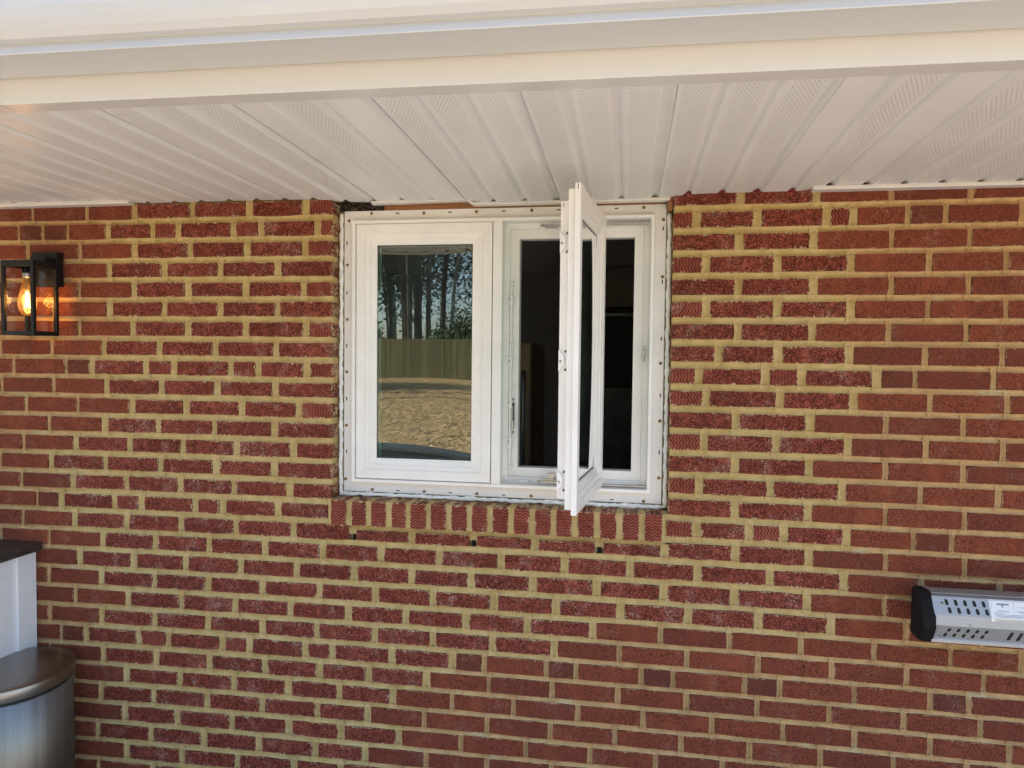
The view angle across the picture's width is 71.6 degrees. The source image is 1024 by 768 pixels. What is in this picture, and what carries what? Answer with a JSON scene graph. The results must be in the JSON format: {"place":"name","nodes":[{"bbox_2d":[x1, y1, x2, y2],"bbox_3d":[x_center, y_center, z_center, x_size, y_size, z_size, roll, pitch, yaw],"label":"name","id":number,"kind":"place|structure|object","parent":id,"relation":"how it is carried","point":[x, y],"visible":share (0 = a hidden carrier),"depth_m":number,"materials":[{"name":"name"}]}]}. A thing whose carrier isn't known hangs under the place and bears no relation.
{"place":"outdoors","nodes":[
{"label":"outdoors","id":0,"kind":"place"},
{"bbox_2d":[603,267,633,468],"bbox_3d":[0.698,0.353,4.725,0.700,2.180,0.722,1,2,9],"label":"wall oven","id":1,"kind":"object","parent":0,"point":[618,352],"depth_m":4.41,"materials":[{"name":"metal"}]},
{"bbox_2d":[604,307,633,387],"bbox_3d":[0.650,-0.226,4.402,0.550,0.500,0.025,1,2,9],"label":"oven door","id":2,"kind":"structure","parent":1,"relation":"in","point":[618,348],"depth_m":4.39,"materials":[{"name":"black glass"}]},
{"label":"patio","id":3,"kind":"structure","parent":0,"visible":0},
{"bbox_2d":[0,539,41,657],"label":"outdoor cabinet","id":4,"kind":"object","parent":3,"relation":"on","point":[18,615],"visible":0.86,"depth_m":2.48,"materials":[{"name":"metal"}]},
{"bbox_2d":[0,647,74,767],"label":"trash bin","id":5,"kind":"object","parent":3,"relation":"on","point":[37,724],"visible":0.96,"depth_m":2.29,"materials":[{"name":"silver metal"}]},
{"bbox_2d":[0,155,1023,767],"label":"brick wall","id":6,"kind":"structure","parent":3,"relation":"on","point":[228,575],"depth_m":2.26,"materials":[{"name":"red brick"}]},
{"bbox_2d":[0,252,63,335],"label":"wall lamp","id":7,"kind":"object","parent":6,"relation":"attached to","point":[42,269],"visible":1,"depth_m":2.42,"materials":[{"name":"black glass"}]},
{"bbox_2d":[338,183,671,515],"bbox_3d":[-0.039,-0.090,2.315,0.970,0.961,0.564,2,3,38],"label":"window","id":8,"kind":"structure","parent":6,"relation":"attached to","point":[581,226],"depth_m":2.29,"materials":[{"name":"white plastic"}]},
{"bbox_2d":[339,192,384,211],"bbox_3d":[-0.496,-0.611,2.381,0.178,0.089,0.064,1,2,9],"label":"insulation batt","id":9,"kind":"object","parent":8,"relation":"on","point":[347,205],"visible":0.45,"depth_m":2.37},
{"bbox_2d":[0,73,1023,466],"bbox_3d":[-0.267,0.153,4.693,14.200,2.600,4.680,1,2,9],"label":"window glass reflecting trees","id":10,"kind":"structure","parent":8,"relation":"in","point":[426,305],"depth_m":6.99,"materials":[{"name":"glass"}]},
{"bbox_2d":[384,182,665,210],"bbox_3d":[0.029,-0.603,2.288,0.914,0.069,0.018,1,2,9],"label":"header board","id":11,"kind":"object","parent":8,"relation":"on","point":[463,205],"visible":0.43,"depth_m":2.31,"materials":[{"name":"brown wood"}]},
{"bbox_2d":[0,70,1023,208],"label":"soffit","id":12,"kind":"structure","parent":6,"relation":"attached to","point":[830,122],"depth_m":1.72,"materials":[{"name":"plastic"}]},
{"bbox_2d":[667,179,672,210],"bbox_3d":[0.485,-0.580,2.174,0.016,0.095,0.017,1,2,9],"label":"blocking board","id":13,"kind":"object","parent":6,"relation":"attached to","point":[670,205],"visible":0.45,"depth_m":2.17,"materials":[{"name":"brown wood"}]},
{"bbox_2d":[910,586,1023,647],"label":"patio heater","id":14,"kind":"object","parent":6,"relation":"attached to","point":[969,616],"visible":1,"depth_m":1.93,"materials":[{"name":"metal"}]},
{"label":"roof","id":15,"kind":"structure","parent":0,"visible":0},
{"bbox_2d":[0,28,1023,112],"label":"fascia","id":16,"kind":"structure","parent":15,"relation":"attached to","point":[918,53],"depth_m":1.33,"materials":[{"name":"white metal"}]},
{"bbox_2d":[0,0,1023,78],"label":"gutter","id":17,"kind":"object","parent":16,"relation":"attached to","point":[43,38],"visible":1,"depth_m":1.26,"materials":[{"name":"paint"}]}
]}

